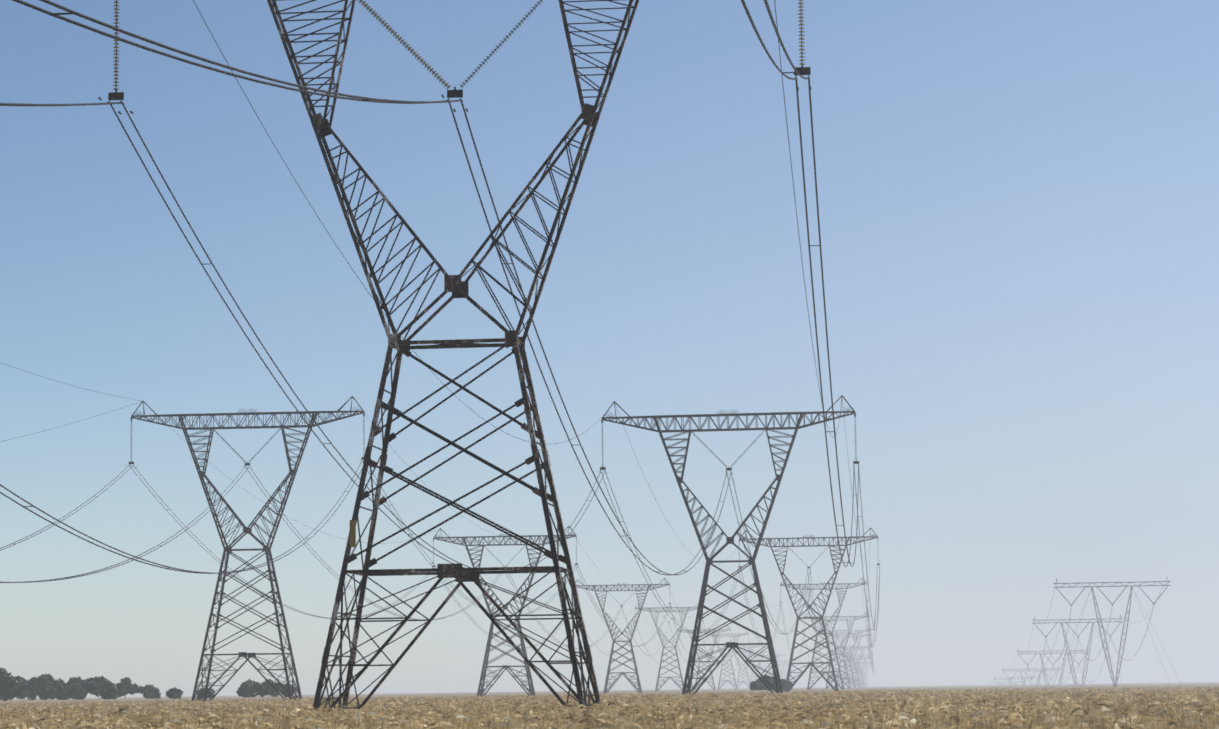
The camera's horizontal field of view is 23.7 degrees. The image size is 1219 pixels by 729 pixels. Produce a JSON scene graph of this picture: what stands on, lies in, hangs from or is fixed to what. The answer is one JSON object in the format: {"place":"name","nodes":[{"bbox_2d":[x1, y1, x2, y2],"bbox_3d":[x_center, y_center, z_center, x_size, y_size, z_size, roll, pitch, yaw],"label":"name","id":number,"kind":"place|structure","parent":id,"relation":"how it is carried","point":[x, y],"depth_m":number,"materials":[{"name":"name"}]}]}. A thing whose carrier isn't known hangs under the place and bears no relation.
{"place":"outdoors","nodes":[
{"label":"outdoors","id":0,"kind":"place"},
{"bbox_2d":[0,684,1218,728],"bbox_3d":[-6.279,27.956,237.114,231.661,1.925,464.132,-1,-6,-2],"label":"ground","id":1,"kind":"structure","parent":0,"point":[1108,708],"depth_m":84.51,"materials":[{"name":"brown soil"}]},
{"bbox_2d":[0,0,1218,697],"label":"sky","id":2,"kind":"structure","parent":0,"point":[1018,200],"materials":[{"name":"blue"}]},
{"bbox_2d":[0,681,1218,724],"bbox_3d":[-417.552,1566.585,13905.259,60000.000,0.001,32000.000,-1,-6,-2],"label":"ground","id":3,"kind":"structure","parent":0,"point":[716,688],"depth_m":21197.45,"materials":[{"name":"beige plant"}]},
{"bbox_2d":[126,396,364,702],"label":"tall tower","id":4,"kind":"structure","parent":3,"relation":"on","point":[266,549],"depth_m":425.00,"materials":[{"name":"metal"}]},
{"bbox_2d":[98,0,810,713],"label":"tower","id":5,"kind":"structure","parent":3,"relation":"on","point":[456,286],"depth_m":143.33,"materials":[{"name":"metal"}]},
{"bbox_2d":[433,526,577,696],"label":"tower","id":6,"kind":"structure","parent":3,"relation":"on","point":[482,690],"depth_m":697.59,"materials":[{"name":"metal"}]},
{"bbox_2d":[573,578,670,692],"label":"tower","id":7,"kind":"structure","parent":3,"relation":"on","point":[639,689],"depth_m":1032.84,"materials":[{"name":"metal"}]},
{"bbox_2d":[634,604,703,690],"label":"tower","id":8,"kind":"structure","parent":3,"relation":"on","point":[662,655],"depth_m":1472.06,"materials":[{"name":"metal"}]},
{"bbox_2d":[676,626,731,689],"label":"tower","id":9,"kind":"structure","parent":3,"relation":"on","point":[713,684],"depth_m":1848.27,"materials":[{"name":"metal"}]},
{"bbox_2d":[704,631,749,689],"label":"tower","id":10,"kind":"structure","parent":3,"relation":"on","point":[731,635],"depth_m":2218.14,"materials":[{"name":"metal"}]},
{"bbox_2d":[600,395,858,694],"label":"tower","id":11,"kind":"structure","parent":3,"relation":"on","point":[692,658],"depth_m":394.29,"materials":[{"name":"metal"}]},
{"bbox_2d":[723,645,762,688],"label":"tower","id":12,"kind":"structure","parent":3,"relation":"on","point":[744,666],"depth_m":2582.74,"materials":[{"name":"metal"}]},
{"bbox_2d":[738,650,768,681],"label":"tower","id":13,"kind":"structure","parent":3,"relation":"on","point":[758,663],"depth_m":2958.81,"materials":[{"name":"metal"}]},
{"bbox_2d":[764,654,785,675],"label":"tower","id":14,"kind":"structure","parent":3,"relation":"on","point":[778,656],"depth_m":3712.36,"materials":[{"name":"metal"}]},
{"bbox_2d":[0,0,1166,685],"bbox_3d":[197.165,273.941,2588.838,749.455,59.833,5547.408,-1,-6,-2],"label":"conductors","id":15,"kind":"structure","parent":14,"relation":"attached to","point":[228,66],"depth_m":182.83,"materials":[{"name":"grey metal"}]},
{"bbox_2d":[738,528,879,691],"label":"tower","id":16,"kind":"structure","parent":3,"relation":"on","point":[787,686],"depth_m":723.95,"materials":[{"name":"metal"}]},
{"bbox_2d":[780,578,867,689],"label":"tall tower","id":17,"kind":"structure","parent":3,"relation":"on","point":[809,687],"depth_m":1165.15,"materials":[{"name":"metal"}]},
{"bbox_2d":[804,613,868,688],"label":"tower","id":18,"kind":"structure","parent":3,"relation":"on","point":[849,628],"depth_m":1544.25,"materials":[{"name":"metal"}]},
{"bbox_2d":[818,627,870,687],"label":"tower","id":19,"kind":"structure","parent":3,"relation":"on","point":[848,660],"depth_m":1935.73,"materials":[{"name":"metal"}]},
{"bbox_2d":[830,634,871,687],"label":"tower","id":20,"kind":"structure","parent":3,"relation":"on","point":[857,684],"depth_m":2317.31,"materials":[{"name":"metal"}]},
{"bbox_2d":[835,645,871,687],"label":"tower","id":21,"kind":"structure","parent":3,"relation":"on","point":[855,664],"depth_m":2690.28,"materials":[{"name":"metal"}]},
{"bbox_2d":[840,646,872,686],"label":"tower","id":22,"kind":"structure","parent":3,"relation":"on","point":[857,667],"depth_m":3074.38,"materials":[{"name":"metal"}]},
{"bbox_2d":[848,656,873,686],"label":"tower","id":23,"kind":"structure","parent":3,"relation":"on","point":[861,670],"depth_m":3817.06,"materials":[{"name":"metal"}]},
{"bbox_2d":[849,657,873,686],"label":"tower","id":24,"kind":"structure","parent":3,"relation":"on","point":[864,669],"depth_m":4203.09,"materials":[{"name":"metal"}]},
{"bbox_2d":[851,653,873,686],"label":"tower","id":25,"kind":"structure","parent":3,"relation":"on","point":[861,666],"depth_m":3446.14,"materials":[{"name":"metal"}]},
{"bbox_2d":[994,675,1039,685],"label":"tower","id":26,"kind":"structure","parent":3,"relation":"on","point":[1015,677],"depth_m":2264.09,"materials":[{"name":"metal"}]},
{"bbox_2d":[1003,668,1059,685],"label":"tower","id":27,"kind":"structure","parent":3,"relation":"on","point":[1057,670],"depth_m":1819.40,"materials":[{"name":"metal"}]},
{"bbox_2d":[1017,648,1088,685],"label":"tower","id":28,"kind":"structure","parent":3,"relation":"on","point":[1050,661],"depth_m":1455.12,"materials":[{"name":"metal"}]},
{"bbox_2d":[1032,615,1122,685],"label":"tower","id":29,"kind":"structure","parent":3,"relation":"on","point":[1120,621],"depth_m":1159.38,"materials":[{"name":"metal"}]},
{"bbox_2d":[1052,578,1170,686],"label":"guyed tower","id":30,"kind":"structure","parent":3,"relation":"on","point":[1114,683],"depth_m":902.93,"materials":[{"name":"metal"}]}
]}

